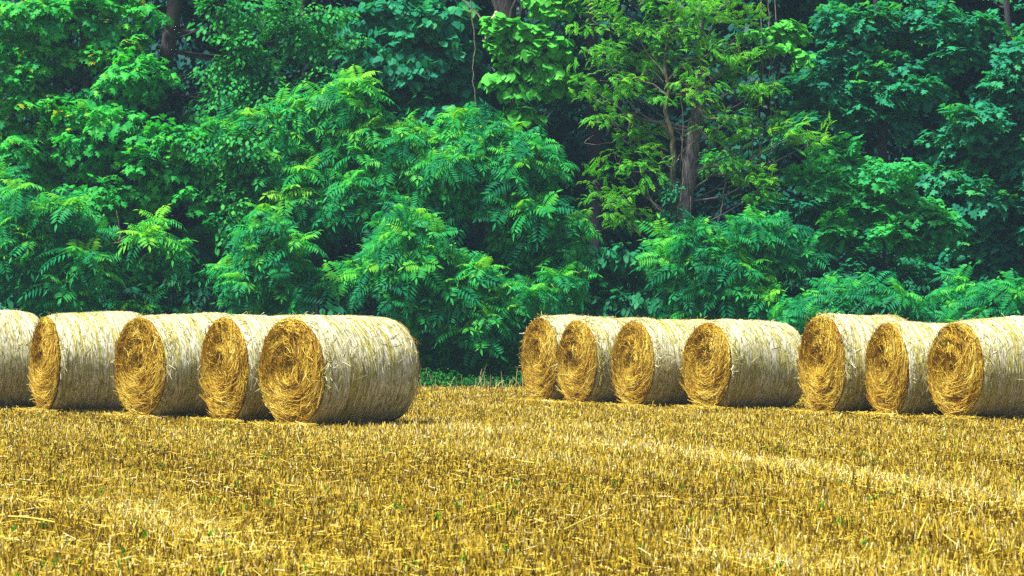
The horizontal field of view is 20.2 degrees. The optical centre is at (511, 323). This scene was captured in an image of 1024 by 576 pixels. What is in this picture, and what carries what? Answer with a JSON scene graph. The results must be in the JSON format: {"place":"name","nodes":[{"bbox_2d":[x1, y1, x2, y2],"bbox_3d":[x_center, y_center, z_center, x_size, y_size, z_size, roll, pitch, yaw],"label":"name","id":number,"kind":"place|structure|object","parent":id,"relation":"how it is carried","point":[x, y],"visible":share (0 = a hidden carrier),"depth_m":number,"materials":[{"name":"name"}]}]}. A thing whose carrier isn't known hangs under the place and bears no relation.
{"place":"outdoors","nodes":[
{"label":"outdoors","id":0,"kind":"place"},
{"bbox_2d":[299,0,319,312],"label":"forest tree","id":1,"kind":"object","parent":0,"point":[304,90],"visible":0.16,"depth_m":71.10,"materials":[{"name":"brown plant"}]},
{"bbox_2d":[0,383,1023,575],"bbox_3d":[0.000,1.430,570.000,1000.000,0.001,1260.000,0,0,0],"label":"field","id":2,"kind":"structure","parent":0,"point":[497,524],"depth_m":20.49,"materials":[{"name":"yellow plant"}]},
{"bbox_2d":[0,308,40,408],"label":"hay bale","id":3,"kind":"object","parent":2,"relation":"on","point":[16,326],"visible":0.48,"depth_m":46.67,"materials":[{"name":"plant"}]},
{"bbox_2d":[8,515,55,522],"bbox_3d":[-3.239,1.325,19.413,0.046,0.022,0.601,0,0,-41],"label":"straw stalk","id":4,"kind":"object","parent":2,"relation":"on","point":[32,518],"visible":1,"depth_m":19.45,"materials":[{"name":"yellow plant"}]},
{"bbox_2d":[26,310,141,411],"bbox_3d":[-6.648,0.605,45.408,1.873,1.632,1.808,0,0,-26],"label":"hay bale","id":5,"kind":"object","parent":2,"relation":"on","point":[71,365],"visible":0.76,"depth_m":44.76,"materials":[{"name":"plant"}]},
{"bbox_2d":[108,310,228,417],"bbox_3d":[-4.866,0.604,42.679,1.884,1.618,1.806,0,0,-37],"label":"hay bale","id":6,"kind":"object","parent":2,"relation":"on","point":[157,363],"visible":0.69,"depth_m":42.01,"materials":[{"name":"plant"}]},
{"bbox_2d":[196,311,314,422],"bbox_3d":[-3.407,0.614,40.916,1.882,1.606,1.844,0,0,-31],"label":"hay bale","id":7,"kind":"object","parent":2,"relation":"on","point":[230,352],"visible":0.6,"depth_m":40.27,"materials":[{"name":"plant"}]},
{"bbox_2d":[253,312,421,425],"bbox_3d":[-2.360,0.628,39.316,1.976,1.580,1.792,0,0,-41],"label":"hay bale","id":8,"kind":"object","parent":2,"relation":"on","point":[328,369],"visible":0.94,"depth_m":38.77,"materials":[{"name":"plant"}]},
{"bbox_2d":[0,389,1020,575],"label":"weeds","id":9,"kind":"object","parent":2,"relation":"on","point":[210,533],"visible":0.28,"depth_m":22.09,"materials":[{"name":"green plant"}]},
{"bbox_2d":[518,311,615,400],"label":"hay bale","id":10,"kind":"object","parent":2,"relation":"on","point":[539,346],"visible":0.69,"depth_m":50.94,"materials":[{"name":"plant"}]},
{"bbox_2d":[563,515,594,530],"bbox_3d":[0.446,1.320,19.010,0.015,0.031,1.107,0,0,12],"label":"straw stalk","id":11,"kind":"object","parent":2,"relation":"on","point":[578,522],"visible":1,"depth_m":18.97,"materials":[{"name":"yellow plant"}]},
{"bbox_2d":[552,317,655,403],"bbox_3d":[1.809,0.636,49.640,1.867,1.565,1.762,0,0,-27],"label":"hay bale","id":12,"kind":"object","parent":2,"relation":"on","point":[583,357],"visible":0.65,"depth_m":49.06,"materials":[{"name":"plant"}]},
{"bbox_2d":[608,314,711,406],"bbox_3d":[2.696,0.631,48.252,1.876,1.573,1.661,0,0,-27],"label":"hay bale","id":13,"kind":"object","parent":2,"relation":"on","point":[646,360],"visible":0.69,"depth_m":47.62,"materials":[{"name":"plant"}]},
{"bbox_2d":[678,318,803,408],"bbox_3d":[3.859,0.665,47.139,1.885,1.512,1.742,0,0,-29],"label":"hay bale","id":14,"kind":"object","parent":2,"relation":"on","point":[737,362],"visible":0.92,"depth_m":46.62,"materials":[{"name":"plant"}]},
{"bbox_2d":[793,311,908,413],"bbox_3d":[5.407,0.599,44.505,1.662,1.640,1.838,0,0,-21],"label":"hay bale","id":15,"kind":"object","parent":2,"relation":"on","point":[832,359],"visible":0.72,"depth_m":43.98,"materials":[{"name":"plant"}]},
{"bbox_2d":[862,316,948,415],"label":"hay bale","id":16,"kind":"object","parent":2,"relation":"on","point":[892,371],"visible":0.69,"depth_m":42.84,"materials":[{"name":"plant"}]},
{"bbox_2d":[917,514,929,539],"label":"straw stalk","id":17,"kind":"object","parent":2,"relation":"on","point":[922,526],"visible":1,"depth_m":18.49,"materials":[{"name":"yellow plant"}]},
{"bbox_2d":[923,313,1023,419],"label":"hay bale","id":18,"kind":"object","parent":2,"relation":"on","point":[974,365],"visible":0.94,"depth_m":41.58,"materials":[{"name":"plant"}]},
{"bbox_2d":[730,0,745,232],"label":"forest tree","id":19,"kind":"object","parent":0,"point":[737,101],"visible":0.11,"depth_m":72.08,"materials":[{"name":"brown plant"}]},
{"label":"forest floor","id":20,"kind":"structure","parent":0,"visible":0},
{"bbox_2d":[0,156,135,318],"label":"sumac tree","id":21,"kind":"object","parent":20,"relation":"on","point":[51,252],"visible":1,"depth_m":63.10,"materials":[{"name":"green plant"}]},
{"bbox_2d":[0,0,138,317],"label":"forest tree","id":22,"kind":"object","parent":20,"relation":"on","point":[73,85],"visible":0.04,"depth_m":71.19,"materials":[{"name":"green plant"}]},
{"bbox_2d":[2,0,174,303],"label":"forest tree","id":23,"kind":"object","parent":20,"relation":"on","point":[110,23],"depth_m":75.44,"materials":[{"name":"green plant"}]},
{"bbox_2d":[0,0,184,191],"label":"maple tree","id":24,"kind":"object","parent":20,"relation":"on","point":[43,19],"visible":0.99,"depth_m":65.92,"materials":[{"name":"green plant"}]},
{"bbox_2d":[14,98,233,302],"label":"maple tree","id":25,"kind":"object","parent":20,"relation":"on","point":[165,187],"visible":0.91,"depth_m":65.06,"materials":[{"name":"green plant"}]},
{"bbox_2d":[53,213,239,315],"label":"sumac tree","id":26,"kind":"object","parent":20,"relation":"on","point":[177,299],"visible":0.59,"depth_m":65.54,"materials":[{"name":"green plant"}]},
{"bbox_2d":[96,204,198,284],"bbox_3d":[-8.076,-0.617,63.431,2.708,4.100,1.844,0,0,-27],"label":"sumac tree","id":27,"kind":"object","parent":20,"relation":"on","point":[172,244],"visible":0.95,"depth_m":63.30,"materials":[{"name":"green plant"}]},
{"bbox_2d":[111,88,212,286],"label":"forest tree","id":28,"kind":"object","parent":20,"relation":"on","point":[174,165],"depth_m":82.31,"materials":[{"name":"green plant"}]},
{"bbox_2d":[93,0,269,302],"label":"forest tree","id":29,"kind":"object","parent":20,"relation":"on","point":[186,65],"visible":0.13,"depth_m":72.38,"materials":[{"name":"green plant"}]},
{"bbox_2d":[182,114,295,311],"bbox_3d":[-6.360,-1.638,64.928,2.763,6.141,2.448,0,0,43],"label":"elm tree","id":30,"kind":"object","parent":20,"relation":"on","point":[240,187],"visible":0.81,"depth_m":64.42,"materials":[{"name":"green plant"}]},
{"bbox_2d":[149,0,341,312],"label":"forest tree","id":31,"kind":"object","parent":20,"relation":"on","point":[266,46],"visible":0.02,"depth_m":75.04,"materials":[{"name":"green plant"}]},
{"bbox_2d":[133,0,371,268],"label":"elm tree","id":32,"kind":"object","parent":20,"relation":"on","point":[231,80],"visible":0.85,"depth_m":66.75,"materials":[{"name":"green plant"}]},
{"bbox_2d":[194,202,330,315],"bbox_3d":[-5.462,-0.599,62.879,3.123,4.076,2.735,0,0,0],"label":"sumac tree","id":33,"kind":"object","parent":20,"relation":"on","point":[256,279],"visible":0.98,"depth_m":62.31,"materials":[{"name":"green plant"}]},
{"bbox_2d":[257,35,353,314],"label":"forest tree","id":34,"kind":"object","parent":20,"relation":"on","point":[289,212],"depth_m":81.33,"materials":[{"name":"green plant"}]},
{"bbox_2d":[210,0,407,315],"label":"forest tree","id":35,"kind":"object","parent":20,"relation":"on","point":[349,241],"visible":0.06,"depth_m":71.86,"materials":[{"name":"green plant"}]},
{"bbox_2d":[200,64,478,314],"bbox_3d":[-3.904,-2.212,64.865,6.482,7.292,3.004,0,0,0],"label":"sumac tree","id":36,"kind":"object","parent":20,"relation":"on","point":[314,188],"visible":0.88,"depth_m":64.28,"materials":[{"name":"green plant"}]},
{"bbox_2d":[298,0,516,330],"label":"forest tree","id":37,"kind":"object","parent":20,"relation":"on","point":[342,254],"depth_m":75.27,"materials":[{"name":"green plant"}]},
{"bbox_2d":[328,0,495,349],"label":"basswood tree","id":38,"kind":"object","parent":20,"relation":"on","point":[425,69],"visible":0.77,"depth_m":67.39,"materials":[{"name":"green plant"}]},
{"bbox_2d":[326,0,540,337],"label":"forest tree","id":39,"kind":"object","parent":20,"relation":"on","point":[476,234],"visible":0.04,"depth_m":71.91,"materials":[{"name":"green plant"}]},
{"bbox_2d":[419,335,462,378],"bbox_3d":[-1.674,0.821,62.863,1.201,1.226,1.060,0,0,0],"label":"pokeweed","id":40,"kind":"object","parent":20,"relation":"on","point":[446,359],"visible":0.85,"depth_m":62.80,"materials":[{"name":"green plant"}]},
{"bbox_2d":[307,192,589,371],"bbox_3d":[-1.401,-0.696,63.050,6.234,4.488,3.233,0,0,0],"label":"sumac tree","id":41,"kind":"object","parent":20,"relation":"on","point":[400,262],"visible":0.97,"depth_m":62.39,"materials":[{"name":"green plant"}]},
{"bbox_2d":[0,276,939,376],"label":"undergrowth","id":42,"kind":"object","parent":20,"relation":"on","point":[339,309],"visible":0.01,"depth_m":66.10,"materials":[{"name":"green plant"}]},
{"bbox_2d":[417,364,522,388],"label":"dry grass","id":43,"kind":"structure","parent":20,"relation":"on","point":[485,383],"depth_m":61.78,"materials":[{"name":"plant"}]},
{"bbox_2d":[418,348,524,388],"bbox_3d":[-0.938,1.083,62.940,3.774,1.105,2.144,0,0,0],"label":"ground cover","id":44,"kind":"object","parent":20,"relation":"on","point":[469,377],"visible":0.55,"depth_m":62.51,"materials":[{"name":"green plant"}]},
{"bbox_2d":[449,341,505,371],"bbox_3d":[-0.758,0.893,63.083,1.430,1.084,0.886,0,0,-9],"label":"pokeweed","id":45,"kind":"object","parent":20,"relation":"on","point":[461,356],"visible":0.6,"depth_m":63.06,"materials":[{"name":"green plant"}]},
{"bbox_2d":[479,340,521,376],"bbox_3d":[-0.167,0.888,62.812,1.258,1.094,1.001,0,0,0],"label":"pokeweed","id":46,"kind":"object","parent":20,"relation":"on","point":[507,361],"visible":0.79,"depth_m":62.71,"materials":[{"name":"green plant"}]},
{"bbox_2d":[462,0,558,133],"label":"vine hung tree","id":47,"kind":"object","parent":20,"relation":"on","point":[507,8],"visible":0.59,"depth_m":66.19,"materials":[{"name":"brown plant"}]},
{"bbox_2d":[478,0,584,131],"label":"grape vine","id":48,"kind":"object","parent":47,"relation":"attached to","point":[547,56],"visible":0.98,"depth_m":65.45,"materials":[{"name":"green plant"}]},
{"bbox_2d":[424,97,606,366],"bbox_3d":[-0.143,-1.754,64.349,4.588,6.642,3.290,0,0,0],"label":"sumac tree","id":49,"kind":"object","parent":20,"relation":"on","point":[503,172],"visible":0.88,"depth_m":63.70,"materials":[{"name":"green plant"}]},
{"bbox_2d":[461,0,602,337],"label":"forest tree","id":50,"kind":"object","parent":20,"relation":"on","point":[524,16],"depth_m":76.27,"materials":[{"name":"green plant"}]},
{"bbox_2d":[586,0,604,302],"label":"forest tree","id":51,"kind":"object","parent":20,"relation":"on","point":[594,151],"visible":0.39,"depth_m":69.56,"materials":[{"name":"brown plant"}]},
{"bbox_2d":[528,0,711,304],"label":"forest tree","id":52,"kind":"object","parent":20,"relation":"on","point":[630,106],"visible":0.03,"depth_m":75.79,"materials":[{"name":"green plant"}]},
{"bbox_2d":[524,0,719,312],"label":"forest tree","id":53,"kind":"object","parent":20,"relation":"on","point":[576,147],"visible":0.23,"depth_m":71.45,"materials":[{"name":"green plant"}]},
{"bbox_2d":[573,241,685,319],"bbox_3d":[2.717,-0.198,64.325,3.074,3.279,2.042,0,0,0],"label":"leafy shrub","id":54,"kind":"object","parent":20,"relation":"on","point":[616,267],"visible":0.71,"depth_m":63.81,"materials":[{"name":"green plant"}]},
{"bbox_2d":[551,0,838,285],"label":"locust tree","id":55,"kind":"object","parent":20,"relation":"on","point":[692,136],"visible":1,"depth_m":64.95,"materials":[{"name":"green plant"}]},
{"bbox_2d":[653,175,686,285],"bbox_3d":[3.546,-0.984,64.707,0.926,4.742,0.828,0,0,0],"label":"ivy","id":56,"kind":"object","parent":55,"relation":"attached to","point":[668,193],"visible":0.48,"depth_m":64.56,"materials":[{"name":"green plant"}]},
{"bbox_2d":[679,0,816,213],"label":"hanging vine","id":57,"kind":"object","parent":55,"relation":"hanging from","point":[785,41],"visible":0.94,"depth_m":65.22,"materials":[{"name":"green plant"}]},
{"bbox_2d":[697,148,742,233],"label":"sapling","id":58,"kind":"object","parent":20,"relation":"on","point":[704,157],"visible":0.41,"depth_m":66.78,"materials":[{"name":"green plant"}]},
{"bbox_2d":[629,204,835,320],"bbox_3d":[4.918,-0.599,63.525,4.751,4.068,2.913,0,0,0],"label":"sumac tree","id":59,"kind":"object","parent":20,"relation":"on","point":[734,273],"visible":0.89,"depth_m":62.83,"materials":[{"name":"green plant"}]},
{"bbox_2d":[656,0,816,297],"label":"forest tree","id":60,"kind":"object","parent":20,"relation":"on","point":[765,112],"visible":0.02,"depth_m":76.45,"materials":[{"name":"green plant"}]},
{"bbox_2d":[665,0,869,302],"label":"forest tree","id":61,"kind":"object","parent":20,"relation":"on","point":[787,9],"visible":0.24,"depth_m":71.66,"materials":[{"name":"green plant"}]},
{"bbox_2d":[766,271,939,337],"bbox_3d":[7.484,0.121,62.221,4.393,2.636,2.509,0,0,10],"label":"sumac tree","id":62,"kind":"object","parent":20,"relation":"on","point":[835,293],"visible":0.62,"depth_m":61.77,"materials":[{"name":"green plant"}]},
{"bbox_2d":[776,0,948,292],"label":"forest tree","id":63,"kind":"object","parent":20,"relation":"on","point":[787,109],"visible":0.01,"depth_m":75.67,"materials":[{"name":"green plant"}]},
{"bbox_2d":[780,132,972,291],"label":"maple tree","id":64,"kind":"object","parent":20,"relation":"on","point":[850,176],"visible":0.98,"depth_m":65.65,"materials":[{"name":"green plant"}]},
{"bbox_2d":[746,191,1023,301],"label":"maple tree","id":65,"kind":"object","parent":20,"relation":"on","point":[923,265],"visible":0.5,"depth_m":67.66,"materials":[{"name":"green plant"}]},
{"bbox_2d":[763,0,1011,275],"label":"maple tree","id":66,"kind":"object","parent":20,"relation":"on","point":[880,84],"visible":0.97,"depth_m":67.58,"materials":[{"name":"green plant"}]},
{"bbox_2d":[800,0,1012,300],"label":"forest tree","id":67,"kind":"object","parent":20,"relation":"on","point":[896,154],"visible":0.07,"depth_m":70.60,"materials":[{"name":"green plant"}]},
{"bbox_2d":[904,0,1023,289],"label":"forest tree","id":68,"kind":"object","parent":20,"relation":"on","point":[1017,17],"visible":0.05,"depth_m":70.34,"materials":[{"name":"green plant"}]},
{"bbox_2d":[913,0,1023,288],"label":"maple tree","id":69,"kind":"object","parent":20,"relation":"on","point":[996,128],"visible":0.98,"depth_m":67.00,"materials":[{"name":"green plant"}]},
{"bbox_2d":[916,262,1023,322],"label":"sumac tree","id":70,"kind":"object","parent":20,"relation":"on","point":[967,300],"visible":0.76,"depth_m":61.55,"materials":[{"name":"green plant"}]}
]}

